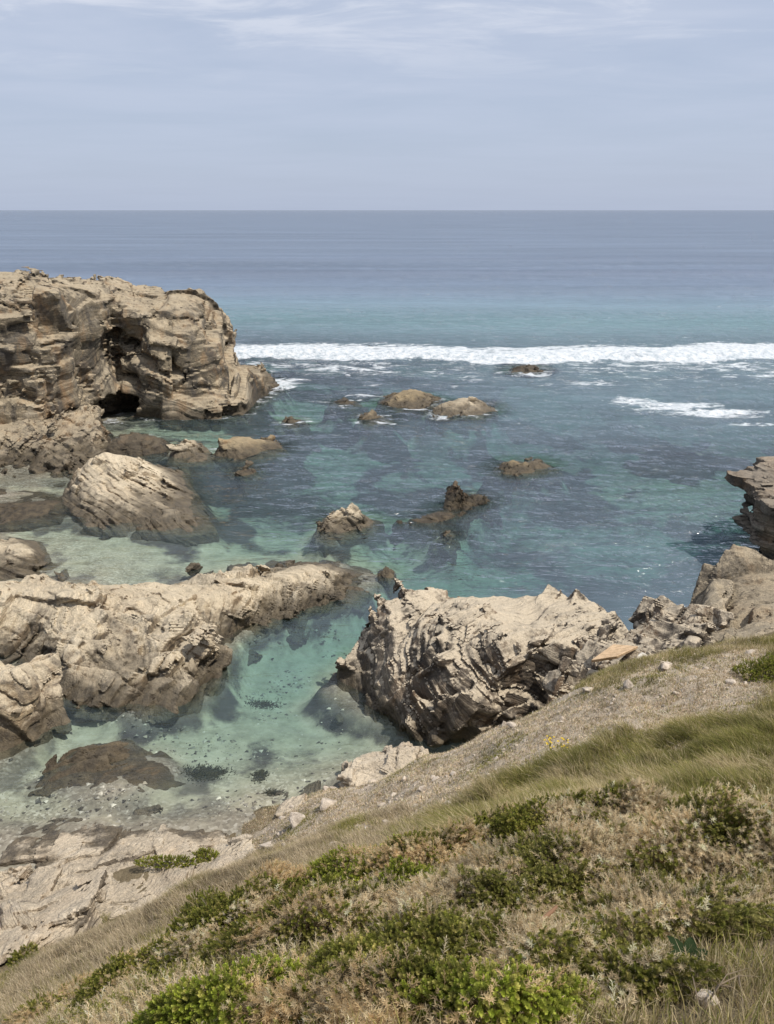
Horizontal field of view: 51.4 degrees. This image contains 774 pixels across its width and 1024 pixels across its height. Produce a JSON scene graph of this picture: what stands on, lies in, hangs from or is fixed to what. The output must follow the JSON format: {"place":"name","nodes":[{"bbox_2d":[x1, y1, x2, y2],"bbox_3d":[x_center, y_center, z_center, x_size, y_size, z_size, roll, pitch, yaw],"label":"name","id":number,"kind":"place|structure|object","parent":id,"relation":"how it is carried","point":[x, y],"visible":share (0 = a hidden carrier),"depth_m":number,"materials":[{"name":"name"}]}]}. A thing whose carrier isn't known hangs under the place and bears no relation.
{"place":"outdoors","nodes":[
{"label":"outdoors","id":0,"kind":"place"},
{"bbox_2d":[0,267,291,431],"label":"headland cliff","id":1,"kind":"structure","parent":0,"point":[107,344],"depth_m":61.23,"materials":[{"name":"beige stone"}]},
{"bbox_2d":[0,210,773,628],"bbox_3d":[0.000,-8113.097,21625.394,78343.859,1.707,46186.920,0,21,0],"label":"sea water","id":2,"kind":"structure","parent":0,"point":[634,318],"depth_m":143.02,"materials":[{"name":"blue liquid"}]},
{"bbox_2d":[389,480,501,550],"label":"sea rock","id":3,"kind":"object","parent":2,"relation":"in","point":[457,499],"visible":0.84,"depth_m":42.48,"materials":[{"name":"stone"}]},
{"bbox_2d":[0,339,773,870],"bbox_3d":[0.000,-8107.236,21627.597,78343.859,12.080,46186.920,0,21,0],"label":"seabed","id":4,"kind":"structure","parent":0,"point":[80,557],"depth_m":42.28,"materials":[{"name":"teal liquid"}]},
{"bbox_2d":[0,536,58,580],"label":"boulder","id":5,"kind":"object","parent":4,"relation":"on","point":[21,558],"visible":0.61,"depth_m":35.87,"materials":[{"name":"beige stone"}]},
{"bbox_2d":[0,489,68,531],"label":"wet ledge","id":6,"kind":"object","parent":4,"relation":"on","point":[19,512],"visible":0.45,"depth_m":42.47,"materials":[{"name":"brown stone"}]},
{"bbox_2d":[0,651,71,759],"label":"boulder","id":7,"kind":"object","parent":4,"relation":"on","point":[33,711],"visible":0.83,"depth_m":24.39,"materials":[{"name":"beige stone"}]},
{"bbox_2d":[0,401,112,486],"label":"shelving rock","id":8,"kind":"object","parent":4,"relation":"on","point":[70,441],"visible":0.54,"depth_m":52.31,"materials":[{"name":"beige stone"}]},
{"bbox_2d":[28,739,185,796],"bbox_3d":[-7.845,7.953,23.327,5.164,1.896,3.718,0,21,0],"label":"half sunk rock","id":9,"kind":"object","parent":4,"relation":"on","point":[106,763],"visible":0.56,"depth_m":23.02,"materials":[{"name":"brown stone"}]},
{"bbox_2d":[106,432,170,463],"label":"rock ledge","id":10,"kind":"object","parent":4,"relation":"on","point":[134,444],"visible":0.42,"depth_m":52.94,"materials":[{"name":"brown stone"}]},
{"bbox_2d":[61,452,219,546],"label":"boulder","id":11,"kind":"object","parent":4,"relation":"on","point":[102,491],"visible":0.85,"depth_m":42.84,"materials":[{"name":"beige stone"}]},
{"bbox_2d":[0,780,320,964],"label":"shore platform","id":12,"kind":"structure","parent":4,"relation":"on","point":[65,887],"depth_m":18.78,"materials":[{"name":"beige stone"}]},
{"bbox_2d":[0,882,36,929],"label":"ribbed rock","id":13,"kind":"object","parent":12,"relation":"on","point":[13,914],"visible":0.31,"depth_m":15.85,"materials":[{"name":"beige stone"}]},
{"bbox_2d":[133,853,202,868],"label":"creeping plant","id":14,"kind":"object","parent":12,"relation":"on","point":[167,859],"visible":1,"depth_m":18.75,"materials":[{"name":"green plant"}]},
{"bbox_2d":[190,847,219,863],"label":"creeping plant","id":15,"kind":"object","parent":12,"relation":"on","point":[199,853],"visible":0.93,"depth_m":19.24,"materials":[{"name":"green plant"}]},
{"bbox_2d":[0,559,379,726],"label":"rock ridge","id":16,"kind":"object","parent":4,"relation":"on","point":[161,653],"visible":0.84,"depth_m":29.16,"materials":[{"name":"beige stone"}]},
{"bbox_2d":[165,439,214,478],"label":"rock","id":17,"kind":"object","parent":4,"relation":"on","point":[184,449],"visible":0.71,"depth_m":51.90,"materials":[{"name":"beige stone"}]},
{"bbox_2d":[0,607,392,830],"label":"pebbles","id":18,"kind":"object","parent":4,"relation":"on","point":[145,782],"visible":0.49,"depth_m":23.02,"materials":[{"name":"grey stone"}]},
{"bbox_2d":[175,759,235,785],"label":"seaweed","id":19,"kind":"object","parent":4,"relation":"on","point":[202,771],"visible":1,"depth_m":23.75,"materials":[{"name":"green plant"}]},
{"bbox_2d":[226,562,254,570],"bbox_3d":[-6.696,3.097,36.727,1.908,1.557,2.321,-10,23,-25],"label":"sea rock","id":20,"kind":"object","parent":4,"relation":"on","point":[230,567],"visible":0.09,"depth_m":36.44,"materials":[{"name":"grey stone"}]},
{"bbox_2d":[226,460,268,497],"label":"sea rock","id":21,"kind":"object","parent":4,"relation":"on","point":[242,473],"visible":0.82,"depth_m":48.66,"materials":[{"name":"brown stone"}]},
{"bbox_2d":[210,434,299,474],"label":"rock","id":22,"kind":"object","parent":4,"relation":"on","point":[232,450],"visible":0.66,"depth_m":52.50,"materials":[{"name":"beige stone"}]},
{"bbox_2d":[244,766,272,783],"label":"seaweed","id":23,"kind":"object","parent":4,"relation":"on","point":[261,773],"visible":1,"depth_m":23.36,"materials":[{"name":"plant"}]},
{"bbox_2d":[240,697,283,709],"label":"seaweed","id":24,"kind":"object","parent":4,"relation":"on","point":[263,704],"visible":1,"depth_m":28.18,"materials":[{"name":"plant"}]},
{"bbox_2d":[261,787,285,796],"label":"seaweed","id":25,"kind":"object","parent":4,"relation":"on","point":[270,792],"visible":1,"depth_m":22.40,"materials":[{"name":"green plant"}]},
{"bbox_2d":[265,560,283,567],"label":"sea rock","id":26,"kind":"object","parent":4,"relation":"on","point":[274,562],"visible":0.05,"depth_m":36.77,"materials":[{"name":"stone"}]},
{"bbox_2d":[273,416,313,444],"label":"sea rock","id":27,"kind":"object","parent":4,"relation":"on","point":[305,430],"visible":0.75,"depth_m":60.08,"materials":[{"name":"stone"}]},
{"bbox_2d":[322,397,369,423],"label":"sea rock","id":28,"kind":"object","parent":4,"relation":"on","point":[330,410],"visible":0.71,"depth_m":66.17,"materials":[{"name":"stone"}]},
{"bbox_2d":[309,503,384,556],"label":"sea rock","id":29,"kind":"object","parent":4,"relation":"on","point":[347,520],"visible":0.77,"depth_m":40.21,"materials":[{"name":"beige stone"}]},
{"bbox_2d":[349,359,375,368],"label":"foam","id":30,"kind":"object","parent":4,"relation":"on","point":[362,363],"visible":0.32,"depth_m":89.01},
{"bbox_2d":[350,409,396,443],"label":"sea rock","id":31,"kind":"object","parent":4,"relation":"on","point":[370,416],"visible":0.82,"depth_m":60.68,"materials":[{"name":"grey stone"}]},
{"bbox_2d":[376,566,400,597],"bbox_3d":[0.008,3.276,35.732,1.681,1.921,2.591,0,21,0],"label":"sea rock","id":32,"kind":"object","parent":4,"relation":"on","point":[385,572],"visible":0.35,"depth_m":35.05,"materials":[{"name":"stone"}]},
{"bbox_2d":[375,389,442,422],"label":"sea rock","id":33,"kind":"object","parent":4,"relation":"on","point":[403,400],"visible":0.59,"depth_m":65.90,"materials":[{"name":"beige stone"}]},
{"bbox_2d":[427,530,460,566],"bbox_3d":[2.940,1.852,39.757,1.971,1.756,2.275,0,21,0],"label":"sea rock","id":34,"kind":"object","parent":4,"relation":"on","point":[441,541],"visible":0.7,"depth_m":39.10,"materials":[{"name":"stone"}]},
{"bbox_2d":[426,396,499,435],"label":"sea rock","id":35,"kind":"object","parent":4,"relation":"on","point":[463,408],"visible":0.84,"depth_m":62.74,"materials":[{"name":"beige stone"}]},
{"bbox_2d":[328,577,627,753],"bbox_3d":[2.783,5.047,26.950,11.198,4.786,7.137,0,21,0],"label":"layered rock","id":36,"kind":"object","parent":4,"relation":"on","point":[432,670],"visible":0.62,"depth_m":25.00,"materials":[{"name":"beige stone"}]},
{"bbox_2d":[481,457,562,492],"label":"sea rock","id":37,"kind":"object","parent":4,"relation":"on","point":[511,469],"visible":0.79,"depth_m":49.24,"materials":[{"name":"stone"}]},
{"bbox_2d":[501,364,547,388],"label":"sea rock","id":38,"kind":"object","parent":4,"relation":"on","point":[526,369],"visible":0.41,"depth_m":79.33,"materials":[{"name":"stone"}]},
{"bbox_2d":[724,456,773,559],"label":"rock stack","id":39,"kind":"object","parent":4,"relation":"on","point":[755,482],"visible":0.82,"depth_m":35.73,"materials":[{"name":"beige stone"}]},
{"bbox_2d":[0,631,773,1023],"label":"hillside","id":40,"kind":"structure","parent":0,"point":[126,875],"depth_m":14.58,"materials":[{"name":"soil"}]},
{"bbox_2d":[5,941,40,971],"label":"creeping plant","id":41,"kind":"object","parent":40,"relation":"on","point":[15,955],"visible":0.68,"depth_m":13.06,"materials":[{"name":"green plant"}]},
{"bbox_2d":[1,969,94,1023],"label":"dry shrub","id":42,"kind":"object","parent":40,"relation":"on","point":[37,1003],"visible":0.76,"depth_m":8.40,"materials":[{"name":"beige plant"}]},
{"bbox_2d":[64,927,174,1013],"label":"green shrub","id":43,"kind":"object","parent":40,"relation":"on","point":[107,972],"visible":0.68,"depth_m":7.49,"materials":[{"name":"green plant"}]},
{"bbox_2d":[125,950,310,1023],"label":"green shrub","id":44,"kind":"object","parent":40,"relation":"on","point":[211,994],"visible":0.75,"depth_m":4.20,"materials":[{"name":"green plant"}]},
{"bbox_2d":[138,871,300,980],"bbox_3d":[-1.514,3.744,6.941,1.375,1.321,1.430,8,22,19],"label":"green shrub","id":45,"kind":"object","parent":40,"relation":"on","point":[189,925],"visible":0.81,"depth_m":6.75,"materials":[{"name":"green plant"}]},
{"bbox_2d":[0,794,458,1023],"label":"dry grass","id":46,"kind":"structure","parent":40,"relation":"on","point":[31,982],"depth_m":12.22,"materials":[{"name":"beige plant"}]},
{"bbox_2d":[202,856,310,913],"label":"dry shrub","id":47,"kind":"object","parent":40,"relation":"on","point":[278,869],"visible":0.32,"depth_m":7.39,"materials":[{"name":"beige plant"}]},
{"bbox_2d":[259,841,270,847],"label":"flat stone","id":48,"kind":"object","parent":40,"relation":"on","point":[267,844],"visible":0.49,"depth_m":18.62,"materials":[{"name":"beige stone"}]},
{"bbox_2d":[198,872,371,964],"bbox_3d":[-0.735,2.864,5.759,1.298,1.169,1.186,0,21,0],"label":"green shrub","id":49,"kind":"object","parent":40,"relation":"on","point":[267,928],"visible":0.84,"depth_m":5.41,"materials":[{"name":"green plant"}]},
{"bbox_2d":[288,811,304,828],"bbox_3d":[-2.009,7.125,18.415,0.378,0.174,0.677,-20,47,-20],"label":"flat stone","id":50,"kind":"object","parent":40,"relation":"on","point":[294,817],"visible":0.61,"depth_m":18.42,"materials":[{"name":"beige stone"}]},
{"bbox_2d":[218,940,407,1023],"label":"dry shrub","id":51,"kind":"object","parent":40,"relation":"on","point":[283,1003],"visible":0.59,"depth_m":3.83,"materials":[{"name":"beige plant"}]},
{"bbox_2d":[320,798,337,810],"bbox_3d":[-1.297,6.693,18.325,0.443,0.178,0.376,12,42,2],"label":"flat stone","id":52,"kind":"object","parent":40,"relation":"on","point":[325,803],"visible":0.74,"depth_m":18.28,"materials":[{"name":"beige stone"}]},
{"bbox_2d":[277,874,415,946],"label":"dry shrub","id":53,"kind":"object","parent":40,"relation":"on","point":[364,896],"visible":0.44,"depth_m":5.32,"materials":[{"name":"beige plant"}]},
{"bbox_2d":[292,931,434,1000],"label":"green shrub","id":54,"kind":"object","parent":40,"relation":"on","point":[336,949],"visible":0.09,"depth_m":4.27,"materials":[{"name":"green plant"}]},
{"bbox_2d":[297,833,430,885],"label":"green shrub","id":55,"kind":"object","parent":40,"relation":"on","point":[321,866],"visible":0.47,"depth_m":7.34,"materials":[{"name":"green plant"}]},
{"bbox_2d":[336,741,428,787],"bbox_3d":[-0.113,7.896,22.477,2.740,2.601,2.566,0,21,0],"label":"rock block","id":56,"kind":"object","parent":40,"relation":"on","point":[367,767],"visible":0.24,"depth_m":22.25,"materials":[{"name":"beige stone"}]},
{"bbox_2d":[0,629,773,1023],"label":"slope turf","id":57,"kind":"structure","parent":40,"relation":"on","point":[592,679],"depth_m":4.39,"materials":[{"name":"green plant"}]},
{"bbox_2d":[338,855,448,887],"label":"green shrub","id":58,"kind":"object","parent":40,"relation":"on","point":[391,872],"visible":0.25,"depth_m":6.25,"materials":[{"name":"green plant"}]},
{"bbox_2d":[13,785,773,1023],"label":"dry heath","id":59,"kind":"object","parent":40,"relation":"on","point":[126,989],"visible":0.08,"depth_m":5.27,"materials":[{"name":"plant"}]},
{"bbox_2d":[34,768,773,1023],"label":"rough grass","id":60,"kind":"structure","parent":40,"relation":"on","point":[746,983],"depth_m":3.67,"materials":[{"name":"plant"}]},
{"bbox_2d":[300,940,517,1023],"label":"dry shrub","id":61,"kind":"object","parent":40,"relation":"on","point":[384,971],"visible":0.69,"depth_m":3.51,"materials":[{"name":"beige plant"}]},
{"bbox_2d":[303,890,518,975],"bbox_3d":[0.154,2.456,4.429,1.287,0.823,1.019,-7,22,-19],"label":"green shrub","id":62,"kind":"object","parent":40,"relation":"on","point":[417,929],"visible":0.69,"depth_m":4.36,"materials":[{"name":"green plant"}]},
{"bbox_2d":[346,816,486,884],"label":"dry shrub","id":63,"kind":"object","parent":40,"relation":"on","point":[417,846],"visible":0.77,"depth_m":6.89,"materials":[{"name":"beige plant"}]},
{"bbox_2d":[383,856,534,920],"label":"dry shrub","id":64,"kind":"object","parent":40,"relation":"on","point":[462,875],"visible":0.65,"depth_m":5.21,"materials":[{"name":"beige plant"}]},
{"bbox_2d":[418,801,525,854],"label":"green shrub","id":65,"kind":"object","parent":40,"relation":"on","point":[480,817],"visible":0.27,"depth_m":7.16,"materials":[{"name":"green plant"}]},
{"bbox_2d":[363,953,604,1023],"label":"green shrub","id":66,"kind":"object","parent":40,"relation":"on","point":[532,990],"visible":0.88,"depth_m":3.31,"materials":[{"name":"green plant"}]},
{"bbox_2d":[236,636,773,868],"bbox_3d":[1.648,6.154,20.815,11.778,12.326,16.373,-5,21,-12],"label":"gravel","id":67,"kind":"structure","parent":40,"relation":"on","point":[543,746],"depth_m":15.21,"materials":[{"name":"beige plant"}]},
{"bbox_2d":[506,722,515,727],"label":"stone","id":68,"kind":"object","parent":40,"relation":"on","point":[511,724],"visible":0.65,"depth_m":16.53,"materials":[{"name":"white stone"}]},
{"bbox_2d":[438,857,605,921],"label":"green shrub","id":69,"kind":"object","parent":40,"relation":"on","point":[550,899],"visible":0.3,"depth_m":5.21,"materials":[{"name":"green plant"}]},
{"bbox_2d":[430,904,630,1007],"bbox_3d":[0.811,2.334,4.186,1.146,0.802,1.110,0,21,0],"label":"dry shrub","id":70,"kind":"object","parent":40,"relation":"on","point":[580,940],"visible":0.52,"depth_m":4.08,"materials":[{"name":"beige plant"}]},
{"bbox_2d":[525,905,557,934],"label":"broken branch","id":71,"kind":"object","parent":70,"relation":"in","point":[551,911],"visible":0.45,"depth_m":4.59,"materials":[{"name":"brown wood"}]},
{"bbox_2d":[543,735,568,750],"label":"yellow flowers","id":72,"kind":"object","parent":40,"relation":"on","point":[549,745],"visible":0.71,"depth_m":13.50,"materials":[{"name":"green plant"}]},
{"bbox_2d":[461,786,655,848],"bbox_3d":[1.437,2.694,7.190,1.830,1.098,1.148,0,21,0],"label":"green shrub","id":73,"kind":"object","parent":40,"relation":"on","point":[533,812],"visible":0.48,"depth_m":6.93,"materials":[{"name":"green plant"}]},
{"bbox_2d":[433,805,707,905],"bbox_3d":[1.380,2.648,5.916,2.130,1.111,1.332,0,21,0],"label":"dry shrub","id":74,"kind":"object","parent":40,"relation":"on","point":[574,843],"visible":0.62,"depth_m":5.77,"materials":[{"name":"beige plant"}]},
{"bbox_2d":[379,694,773,837],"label":"green grass","id":75,"kind":"structure","parent":40,"relation":"on","point":[739,741],"depth_m":11.31,"materials":[{"name":"green plant"}]},
{"bbox_2d":[582,687,593,692],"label":"flat stone","id":76,"kind":"object","parent":40,"relation":"on","point":[586,689],"visible":0.51,"depth_m":16.10,"materials":[{"name":"beige stone"}]},
{"bbox_2d":[622,679,633,689],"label":"stone","id":77,"kind":"object","parent":40,"relation":"on","point":[628,683],"visible":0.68,"depth_m":15.21,"materials":[{"name":"beige stone"}]},
{"bbox_2d":[538,775,722,835],"bbox_3d":[2.061,2.512,6.923,1.688,0.937,1.013,0,21,0],"label":"dry shrub","id":78,"kind":"object","parent":40,"relation":"on","point":[655,798],"visible":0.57,"depth_m":6.68,"materials":[{"name":"beige plant"}]},
{"bbox_2d":[533,933,728,1012],"bbox_3d":[1.108,2.244,3.953,0.946,0.709,0.776,0,21,0],"label":"green shrub","id":79,"kind":"object","parent":40,"relation":"on","point":[636,961],"visible":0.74,"depth_m":3.72,"materials":[{"name":"green plant"}]},
{"bbox_2d":[542,595,733,704],"bbox_3d":[6.759,4.808,21.384,4.181,4.952,6.618,13,24,31],"label":"broken ledge","id":80,"kind":"object","parent":40,"relation":"on","point":[662,623],"visible":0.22,"depth_m":20.90,"materials":[{"name":"grey stone"}]},
{"bbox_2d":[591,644,637,661],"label":"stone slab","id":81,"kind":"structure","parent":80,"relation":"on","point":[614,651],"depth_m":18.91,"materials":[{"name":"beige stone"}]},
{"bbox_2d":[544,865,773,947],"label":"dry shrub","id":82,"kind":"object","parent":40,"relation":"on","point":[657,914],"visible":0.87,"depth_m":4.62,"materials":[{"name":"beige plant"}]},
{"bbox_2d":[658,660,671,669],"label":"flat stone","id":83,"kind":"object","parent":40,"relation":"on","point":[665,665],"visible":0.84,"depth_m":15.81,"materials":[{"name":"beige stone"}]},
{"bbox_2d":[584,778,773,893],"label":"dry shrub","id":84,"kind":"object","parent":40,"relation":"on","point":[680,813],"visible":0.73,"depth_m":5.55,"materials":[{"name":"beige plant"}]},
{"bbox_2d":[667,935,707,962],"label":"broad leaved plant","id":85,"kind":"object","parent":40,"relation":"on","point":[688,943],"visible":0.34,"depth_m":4.15,"materials":[{"name":"green plant"}]},
{"bbox_2d":[694,989,719,1005],"bbox_3d":[1.400,2.131,3.514,0.074,0.066,0.095,-18,27,-39],"label":"stone","id":86,"kind":"object","parent":40,"relation":"on","point":[702,993],"visible":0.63,"depth_m":3.50,"materials":[{"name":"beige stone"}]},
{"bbox_2d":[689,965,759,1014],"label":"dead twigs","id":87,"kind":"object","parent":40,"relation":"on","point":[717,987],"visible":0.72,"depth_m":3.48,"materials":[{"name":"brown wood"}]},
{"bbox_2d":[686,782,773,878],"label":"dry shrub","id":88,"kind":"object","parent":40,"relation":"on","point":[742,850],"visible":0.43,"depth_m":5.38,"materials":[{"name":"beige plant"}]},
{"bbox_2d":[725,678,735,684],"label":"stone","id":89,"kind":"object","parent":40,"relation":"on","point":[730,681],"visible":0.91,"depth_m":13.96,"materials":[{"name":"beige stone"}]},
{"bbox_2d":[690,544,773,642],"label":"rock block","id":90,"kind":"object","parent":40,"relation":"on","point":[737,581],"visible":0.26,"depth_m":23.18,"materials":[{"name":"beige stone"}]},
{"bbox_2d":[745,649,754,654],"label":"stone","id":91,"kind":"object","parent":40,"relation":"on","point":[750,651],"visible":0.54,"depth_m":15.70,"materials":[{"name":"beige stone"}]},
{"bbox_2d":[731,652,773,683],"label":"green shrub","id":92,"kind":"object","parent":40,"relation":"on","point":[759,665],"visible":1,"depth_m":14.21,"materials":[{"name":"green plant"}]},
{"bbox_2d":[0,0,773,209],"label":"sky","id":93,"kind":"structure","parent":0,"point":[105,104],"materials":[{"name":"blue"}]}
]}

